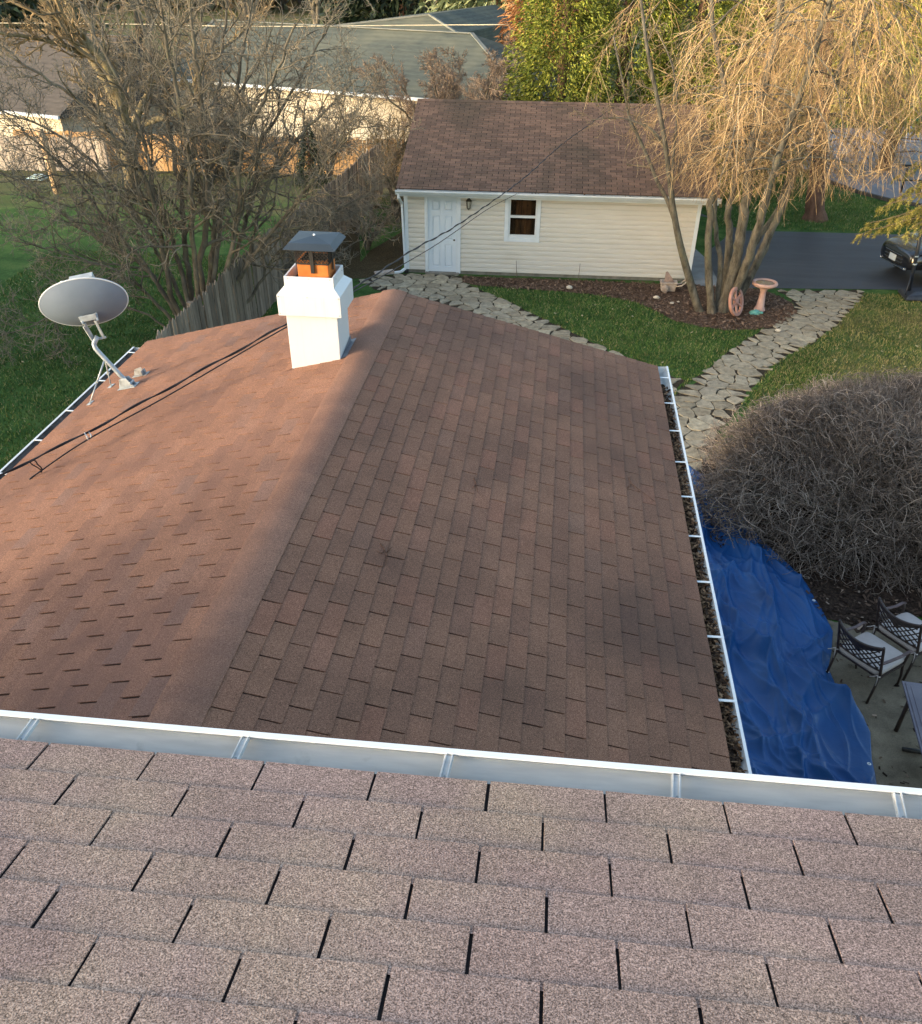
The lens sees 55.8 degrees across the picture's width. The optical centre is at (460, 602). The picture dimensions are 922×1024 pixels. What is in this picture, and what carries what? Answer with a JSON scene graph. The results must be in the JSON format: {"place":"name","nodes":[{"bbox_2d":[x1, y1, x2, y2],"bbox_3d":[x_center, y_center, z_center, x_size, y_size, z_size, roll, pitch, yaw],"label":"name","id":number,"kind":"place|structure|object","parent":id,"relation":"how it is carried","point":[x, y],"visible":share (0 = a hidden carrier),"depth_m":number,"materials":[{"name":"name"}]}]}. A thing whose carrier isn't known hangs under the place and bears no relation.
{"place":"outdoors","nodes":[
{"label":"outdoors","id":0,"kind":"place"},
{"bbox_2d":[0,248,273,467],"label":"grass","id":1,"kind":"structure","parent":0,"point":[222,261],"depth_m":20.61,"materials":[{"name":"green plant"}]},
{"bbox_2d":[0,0,921,625],"bbox_3d":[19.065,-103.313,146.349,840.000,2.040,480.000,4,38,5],"label":"lawn","id":2,"kind":"structure","parent":0,"point":[16,260],"depth_m":23.41,"materials":[{"name":"green plant"}]},
{"bbox_2d":[26,174,47,180],"bbox_3d":[-16.839,-16.854,34.483,0.700,0.140,0.550,4,38,5],"label":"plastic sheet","id":3,"kind":"object","parent":2,"relation":"on","point":[36,176],"visible":0.32,"depth_m":34.42,"materials":[{"name":"white plastic"}]},
{"bbox_2d":[36,129,62,193],"bbox_3d":[-14.914,-15.927,31.569,0.385,2.212,0.340,4,38,5],"label":"trunk","id":4,"kind":"object","parent":2,"relation":"on","point":[56,180],"visible":0.29,"depth_m":31.50,"materials":[{"name":"brown plant"}]},
{"bbox_2d":[0,135,111,171],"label":"fence","id":5,"kind":"object","parent":2,"relation":"on","point":[88,144],"visible":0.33,"depth_m":36.78,"materials":[{"name":"brown wood"}]},
{"bbox_2d":[0,0,112,32],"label":"dark spruce","id":6,"kind":"object","parent":2,"relation":"on","point":[13,11],"visible":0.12,"depth_m":52.85,"materials":[{"name":"green plant"}]},
{"bbox_2d":[0,28,178,154],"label":"neighbour house","id":7,"kind":"structure","parent":2,"relation":"on","point":[55,104],"depth_m":39.54,"materials":[{"name":"brown shingle"},{"name":"cream siding"},{"name":"white trim"}]},
{"bbox_2d":[60,26,171,158],"bbox_3d":[-13.371,-19.320,34.014,3.971,5.463,3.694,18,41,21],"label":"bare tree","id":8,"kind":"object","parent":2,"relation":"on","point":[109,112],"visible":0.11,"depth_m":33.81,"materials":[{"name":"brown plant"}]},
{"bbox_2d":[0,0,285,196],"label":"bare tree","id":9,"kind":"object","parent":2,"relation":"on","point":[66,19],"visible":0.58,"depth_m":28.23,"materials":[{"name":"brown plant"}]},
{"bbox_2d":[129,0,173,43],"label":"bare tree","id":10,"kind":"object","parent":2,"relation":"on","point":[136,22],"visible":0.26,"depth_m":60.37,"materials":[{"name":"grey plant"}]},
{"bbox_2d":[13,129,405,174],"bbox_3d":[-10.785,-19.250,37.285,17.016,1.544,0.331,3,38,3],"label":"board fence","id":11,"kind":"object","parent":2,"relation":"on","point":[164,166],"visible":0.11,"depth_m":37.18,"materials":[{"name":"beige wood"}]},
{"bbox_2d":[0,0,427,367],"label":"bare tree","id":12,"kind":"object","parent":2,"relation":"on","point":[192,137],"visible":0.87,"depth_m":18.37,"materials":[{"name":"brown plant"}]},
{"bbox_2d":[178,21,267,173],"bbox_3d":[-9.629,-20.314,35.350,3.771,5.532,3.186,4,38,5],"label":"bare tree","id":13,"kind":"object","parent":2,"relation":"on","point":[246,75],"visible":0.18,"depth_m":35.13,"materials":[{"name":"brown plant"}]},
{"bbox_2d":[182,0,278,22],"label":"bare tree","id":14,"kind":"object","parent":2,"relation":"on","point":[246,12],"visible":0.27,"depth_m":55.85,"materials":[{"name":"brown plant"}]},
{"bbox_2d":[147,143,382,340],"bbox_3d":[-4.556,-9.679,23.879,0.364,2.050,22.511,5,38,6],"label":"stockade fence","id":15,"kind":"object","parent":2,"relation":"on","point":[230,305],"visible":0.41,"depth_m":20.94,"materials":[{"name":"grey wood"}]},
{"bbox_2d":[293,123,330,187],"bbox_3d":[-5.994,-17.560,34.233,1.613,2.499,1.584,-20,42,-25],"label":"spruce","id":16,"kind":"object","parent":2,"relation":"on","point":[309,158],"visible":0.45,"depth_m":34.15,"materials":[{"name":"green plant"}]},
{"bbox_2d":[309,0,319,23],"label":"bare tree","id":17,"kind":"object","parent":2,"relation":"on","point":[317,5],"visible":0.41,"depth_m":84.26,"materials":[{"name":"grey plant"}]},
{"bbox_2d":[287,97,363,181],"bbox_3d":[-5.430,-18.588,35.097,3.057,3.164,2.944,-22,43,-26],"label":"bare bush","id":18,"kind":"object","parent":2,"relation":"on","point":[322,129],"visible":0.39,"depth_m":34.92,"materials":[{"name":"brown plant"}]},
{"bbox_2d":[324,205,404,278],"bbox_3d":[-2.769,-11.258,27.263,2.934,0.062,9.995,4,38,5],"label":"leaf bed","id":19,"kind":"object","parent":2,"relation":"on","point":[382,256],"visible":0.16,"depth_m":26.02,"materials":[{"name":"brown plant"}]},
{"bbox_2d":[279,229,359,270],"bbox_3d":[-3.889,-9.147,23.327,2.212,1.658,2.581,4,38,5],"label":"bare bush","id":20,"kind":"object","parent":19,"relation":"on","point":[342,256],"visible":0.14,"depth_m":23.10,"materials":[{"name":"brown plant"}]},
{"bbox_2d":[331,187,401,250],"bbox_3d":[-2.693,-11.318,25.976,2.124,1.884,1.991,27,45,30],"label":"bare bush","id":21,"kind":"object","parent":19,"relation":"on","point":[377,225],"visible":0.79,"depth_m":25.95,"materials":[{"name":"brown plant"}]},
{"bbox_2d":[347,132,404,222],"bbox_3d":[-2.181,-13.791,28.353,2.866,2.882,2.021,-15,40,-19],"label":"bare bush","id":22,"kind":"object","parent":19,"relation":"on","point":[387,182],"visible":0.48,"depth_m":28.12,"materials":[{"name":"brown plant"}]},
{"bbox_2d":[374,269,394,275],"bbox_3d":[-2.171,-9.357,24.656,0.546,0.079,0.278,-11,39,-15],"label":"splash block","id":23,"kind":"object","parent":19,"relation":"on","point":[383,272],"depth_m":24.62,"materials":[{"name":"grey concrete"}]},
{"bbox_2d":[167,5,589,154],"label":"neighbour house","id":24,"kind":"structure","parent":2,"relation":"on","point":[409,43],"depth_m":40.81,"materials":[{"name":"beige stone"}]},
{"bbox_2d":[0,23,505,26],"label":"utility wire","id":25,"kind":"object","parent":24,"relation":"attached to","point":[322,26],"visible":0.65,"depth_m":42.49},
{"bbox_2d":[354,103,413,182],"bbox_3d":[-2.606,-18.670,35.325,3.261,3.094,2.927,-15,40,-19],"label":"bare bush","id":26,"kind":"object","parent":2,"relation":"on","point":[403,133],"visible":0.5,"depth_m":34.85,"materials":[{"name":"brown plant"}]},
{"bbox_2d":[318,0,450,24],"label":"dark spruce","id":27,"kind":"object","parent":2,"relation":"on","point":[382,8],"visible":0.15,"depth_m":68.20,"materials":[{"name":"green plant"}]},
{"bbox_2d":[0,0,904,22],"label":"woodland","id":28,"kind":"object","parent":2,"relation":"on","point":[294,2],"visible":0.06,"depth_m":105.30,"materials":[{"name":"plant"}]},
{"bbox_2d":[0,231,921,1023],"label":"house","id":29,"kind":"structure","parent":2,"relation":"on","point":[282,741],"depth_m":4.69,"materials":[{"name":"brown"}]},
{"bbox_2d":[38,272,138,404],"bbox_3d":[-3.768,-2.727,8.799,0.938,1.176,0.685,28,45,31],"label":"satellite dish","id":30,"kind":"object","parent":29,"relation":"on","point":[85,300],"visible":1,"depth_m":8.54,"materials":[{"name":"grey metal"}]},
{"bbox_2d":[132,367,149,377],"bbox_3d":[-3.393,-2.438,9.204,0.165,0.105,0.100,4,38,5],"label":"metal bracket","id":31,"kind":"object","parent":29,"relation":"on","point":[139,371],"visible":1,"depth_m":9.20,"materials":[{"name":"metal"}]},
{"bbox_2d":[29,194,515,479],"bbox_3d":[-1.814,-4.380,12.713,3.435,2.361,24.860,15,40,18],"label":"phone cable","id":32,"kind":"object","parent":29,"relation":"attached to","point":[87,439],"visible":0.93,"depth_m":8.12,"materials":[{"name":"black rubber"}]},
{"bbox_2d":[0,107,612,475],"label":"power cable","id":33,"kind":"object","parent":29,"relation":"attached to","point":[141,402],"visible":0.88,"depth_m":8.19,"materials":[{"name":"black rubber"}]},
{"bbox_2d":[377,543,391,565],"bbox_3d":[-0.522,-0.324,5.817,0.085,0.029,0.247,4,38,5],"label":"twig","id":34,"kind":"object","parent":29,"relation":"on","point":[383,551],"visible":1,"depth_m":5.84,"materials":[{"name":"wood"}]},
{"bbox_2d":[661,384,747,772],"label":"leaf litter","id":35,"kind":"object","parent":29,"relation":"on","point":[726,709],"visible":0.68,"depth_m":6.39,"materials":[{"name":"brown plant"}]},
{"bbox_2d":[350,24,579,128],"bbox_3d":[0.402,-18.431,32.997,6.777,5.436,8.849,25,44,28],"label":"budding tree","id":36,"kind":"object","parent":2,"relation":"on","point":[456,87],"visible":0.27,"depth_m":31.60,"materials":[{"name":"brown plant"}]},
{"bbox_2d":[16,199,918,377],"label":"fallen leaves","id":37,"kind":"object","parent":2,"relation":"on","point":[555,313],"visible":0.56,"depth_m":21.10,"materials":[{"name":"brown plant"}]},
{"bbox_2d":[415,0,578,63],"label":"spruce","id":38,"kind":"object","parent":2,"relation":"on","point":[452,4],"visible":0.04,"depth_m":56.67,"materials":[{"name":"green plant"}]},
{"bbox_2d":[492,0,541,49],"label":"bare tree","id":39,"kind":"object","parent":2,"relation":"on","point":[520,17],"visible":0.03,"depth_m":53.27,"materials":[{"name":"brown plant"}]},
{"bbox_2d":[357,274,688,392],"bbox_3d":[1.584,-7.108,21.901,2.604,0.001,10.612,-30,47,-33],"label":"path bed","id":40,"kind":"object","parent":2,"relation":"on","point":[677,384],"visible":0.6,"depth_m":22.65,"materials":[{"name":"soil"}]},
{"bbox_2d":[359,273,680,391],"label":"flagstone path","id":41,"kind":"structure","parent":40,"relation":"on","point":[449,291],"depth_m":23.08,"materials":[{"name":"grey stone"}]},
{"bbox_2d":[494,0,578,68],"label":"larch","id":42,"kind":"object","parent":2,"relation":"on","point":[515,9],"visible":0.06,"depth_m":41.18,"materials":[{"name":"orange plant"}]},
{"bbox_2d":[388,99,721,281],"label":"garage","id":43,"kind":"structure","parent":2,"relation":"on","point":[588,203],"depth_m":24.08,"materials":[{"name":"beige plastic"}]},
{"bbox_2d":[424,197,460,272],"bbox_3d":[-0.507,-10.217,24.184,0.998,2.045,0.102,3,38,4],"label":"door","id":44,"kind":"structure","parent":43,"relation":"in","point":[441,214],"depth_m":24.16,"materials":[{"name":"paint"}]},
{"bbox_2d":[504,199,541,242],"bbox_3d":[1.684,-10.473,23.784,0.977,1.165,0.115,3,38,4],"label":"window","id":45,"kind":"structure","parent":43,"relation":"in","point":[522,217],"depth_m":23.79,"materials":[{"name":"white paint"}]},
{"bbox_2d":[494,0,624,102],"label":"arborvitae","id":46,"kind":"object","parent":2,"relation":"on","point":[558,92],"visible":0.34,"depth_m":30.63,"materials":[{"name":"green plant"}]},
{"bbox_2d":[549,0,688,103],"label":"arborvitae","id":47,"kind":"object","parent":2,"relation":"on","point":[626,59],"visible":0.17,"depth_m":31.23,"materials":[{"name":"green plant"}]},
{"bbox_2d":[603,0,634,68],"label":"bare tree","id":48,"kind":"object","parent":2,"relation":"on","point":[622,6],"visible":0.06,"depth_m":65.69,"materials":[{"name":"brown plant"}]},
{"bbox_2d":[461,275,797,329],"bbox_3d":[4.292,-7.928,22.979,8.934,0.001,3.513,4,38,5],"label":"mulch bed","id":49,"kind":"object","parent":2,"relation":"on","point":[732,323],"visible":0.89,"depth_m":23.27,"materials":[{"name":"brown wood"}]},
{"bbox_2d":[569,0,704,312],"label":"thin tree","id":50,"kind":"object","parent":49,"relation":"on","point":[688,275],"visible":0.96,"depth_m":20.07,"materials":[{"name":"brown plant"}]},
{"bbox_2d":[660,279,685,292],"bbox_3d":[5.755,-8.622,23.568,0.725,0.385,0.340,4,38,5],"label":"cart planter","id":51,"kind":"object","parent":49,"relation":"on","point":[666,287],"visible":0.97,"depth_m":23.50,"materials":[{"name":"beige concrete"}]},
{"bbox_2d":[664,271,673,281],"bbox_3d":[5.657,-8.803,23.543,0.286,0.260,0.079,15,40,18],"label":"broken slate","id":52,"kind":"object","parent":51,"relation":"in","point":[668,277],"visible":1,"depth_m":23.56,"materials":[{"name":"brown stone"}]},
{"bbox_2d":[728,287,743,315],"bbox_3d":[6.965,-7.616,22.034,0.292,0.691,0.708,27,45,30],"label":"wagon wheel","id":53,"kind":"object","parent":49,"relation":"on","point":[736,304],"visible":1,"depth_m":21.98,"materials":[{"name":"wood"}]},
{"bbox_2d":[577,0,921,314],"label":"weeping tree","id":54,"kind":"object","parent":49,"relation":"on","point":[733,272],"visible":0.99,"depth_m":19.75,"materials":[{"name":"beige plant"}]},
{"bbox_2d":[749,309,762,314],"bbox_3d":[7.575,-7.456,22.328,0.342,0.120,0.224,4,38,5],"label":"garden turtle","id":55,"kind":"object","parent":49,"relation":"on","point":[755,312],"visible":1,"depth_m":22.28},
{"bbox_2d":[752,278,777,311],"bbox_3d":[7.733,-7.867,22.346,0.650,0.735,0.650,4,38,5],"label":"bird bath","id":56,"kind":"object","parent":49,"relation":"on","point":[763,285],"visible":0.98,"depth_m":22.23,"materials":[{"name":"concrete"}]},
{"bbox_2d":[472,285,833,407],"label":"grass","id":57,"kind":"structure","parent":2,"relation":"on","point":[666,347],"depth_m":21.14,"materials":[{"name":"green plant"}]},
{"bbox_2d":[623,0,766,201],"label":"arborvitae","id":58,"kind":"object","parent":2,"relation":"on","point":[704,12],"visible":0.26,"depth_m":31.01,"materials":[{"name":"green plant"}]},
{"bbox_2d":[691,249,716,285],"bbox_3d":[6.915,-10.411,26.247,1.018,0.001,5.595,1,38,1],"label":"apron","id":59,"kind":"object","parent":2,"relation":"on","point":[698,269],"visible":0.17,"depth_m":25.23,"materials":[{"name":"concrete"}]},
{"bbox_2d":[680,0,815,193],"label":"arborvitae","id":60,"kind":"object","parent":2,"relation":"on","point":[767,19],"visible":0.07,"depth_m":33.69,"materials":[{"name":"green plant"}]},
{"bbox_2d":[698,0,835,111],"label":"conifer","id":61,"kind":"object","parent":2,"relation":"on","point":[745,35],"visible":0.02,"depth_m":44.30,"materials":[{"name":"green plant"}]},
{"bbox_2d":[675,290,864,472],"bbox_3d":[6.525,-5.211,19.506,2.222,0.001,14.129,21,42,24],"label":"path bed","id":62,"kind":"object","parent":2,"relation":"on","point":[729,412],"visible":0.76,"depth_m":19.44,"materials":[{"name":"soil"}]},
{"bbox_2d":[674,289,863,469],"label":"flagstone path","id":63,"kind":"structure","parent":62,"relation":"on","point":[743,368],"depth_m":19.80,"materials":[{"name":"grey stone"}]},
{"bbox_2d":[699,422,921,632],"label":"mulch bed","id":64,"kind":"object","parent":2,"relation":"on","point":[828,587],"visible":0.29,"depth_m":13.02,"materials":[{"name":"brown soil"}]},
{"bbox_2d":[689,364,921,599],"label":"round shrub","id":65,"kind":"object","parent":64,"relation":"on","point":[883,489],"visible":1,"depth_m":13.72,"materials":[{"name":"brown plant"}]},
{"bbox_2d":[702,171,921,232],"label":"grass","id":66,"kind":"structure","parent":2,"relation":"on","point":[862,216],"depth_m":31.40,"materials":[{"name":"green plant"}]},
{"bbox_2d":[741,0,921,222],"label":"pine tree","id":67,"kind":"object","parent":2,"relation":"on","point":[812,207],"visible":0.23,"depth_m":28.15,"materials":[{"name":"green plant"}]},
{"bbox_2d":[801,169,921,206],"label":"kerb","id":68,"kind":"structure","parent":2,"relation":"on","point":[879,197],"depth_m":34.82,"materials":[{"name":"grey concrete"}]},
{"bbox_2d":[831,0,921,170],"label":"conifer","id":69,"kind":"object","parent":2,"relation":"on","point":[902,123],"visible":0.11,"depth_m":36.38,"materials":[{"name":"green plant"}]},
{"bbox_2d":[851,109,921,244],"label":"yellow conifer","id":70,"kind":"object","parent":2,"relation":"on","point":[908,219],"visible":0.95,"depth_m":21.45,"materials":[{"name":"yellow-green needle foliage"},{"name":"bark"}]},
{"bbox_2d":[898,226,921,300],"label":"pole stand","id":71,"kind":"object","parent":2,"relation":"on","point":[909,293],"visible":0.97,"depth_m":23.20,"materials":[{"name":"black plastic"}]},
{"bbox_2d":[700,214,921,289],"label":"driveway","id":72,"kind":"structure","parent":0,"point":[814,260],"depth_m":25.88,"materials":[{"name":"black asphalt"}]},
{"bbox_2d":[880,231,921,270],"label":"parked car","id":73,"kind":"object","parent":72,"relation":"on","point":[896,251],"visible":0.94,"depth_m":24.31,"materials":[{"name":"black paint"}]},
{"bbox_2d":[753,292,921,426],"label":"grass","id":74,"kind":"structure","parent":0,"point":[857,347],"depth_m":20.73,"materials":[{"name":"green plant"}]},
{"bbox_2d":[763,126,921,202],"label":"street","id":75,"kind":"structure","parent":0,"point":[888,192],"depth_m":38.81,"materials":[{"name":"grey asphalt"}]},
{"bbox_2d":[827,619,921,787],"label":"patio","id":76,"kind":"structure","parent":0,"point":[888,742],"depth_m":10.92,"materials":[{"name":"concrete"}]},
{"bbox_2d":[688,465,876,784],"bbox_3d":[3.871,0.014,12.338,2.750,0.417,8.451,4,38,5],"label":"tarpaulin","id":77,"kind":"object","parent":76,"relation":"on","point":[801,715],"visible":0.4,"depth_m":11.34,"materials":[{"name":"blue plastic"}]},
{"bbox_2d":[826,619,913,703],"bbox_3d":[5.158,0.647,11.081,0.832,0.987,0.776,-21,43,-26],"label":"patio chair","id":78,"kind":"object","parent":76,"relation":"on","point":[877,658],"visible":1,"depth_m":10.96,"materials":[{"name":"brown metal"}]},
{"bbox_2d":[832,642,921,783],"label":"leaf scatter","id":79,"kind":"object","parent":76,"relation":"on","point":[895,685],"visible":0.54,"depth_m":10.86,"materials":[{"name":"plant"}]},
{"bbox_2d":[867,597,921,680],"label":"patio chair","id":80,"kind":"object","parent":76,"relation":"on","point":[903,629],"visible":0.98,"depth_m":11.29,"materials":[{"name":"paint"}]},
{"bbox_2d":[894,681,921,754],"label":"patio table","id":81,"kind":"object","parent":76,"relation":"on","point":[913,694],"visible":0.98,"depth_m":10.11,"materials":[{"name":"metal"}]},
{"bbox_2d":[902,747,920,753],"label":"furniture foot","id":82,"kind":"object","parent":76,"relation":"on","point":[911,750],"visible":0.89,"depth_m":10.38},
{"bbox_2d":[899,164,921,192],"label":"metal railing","id":83,"kind":"object","parent":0,"point":[907,166],"visible":0.47,"depth_m":33.06,"materials":[{"name":"black metal"}]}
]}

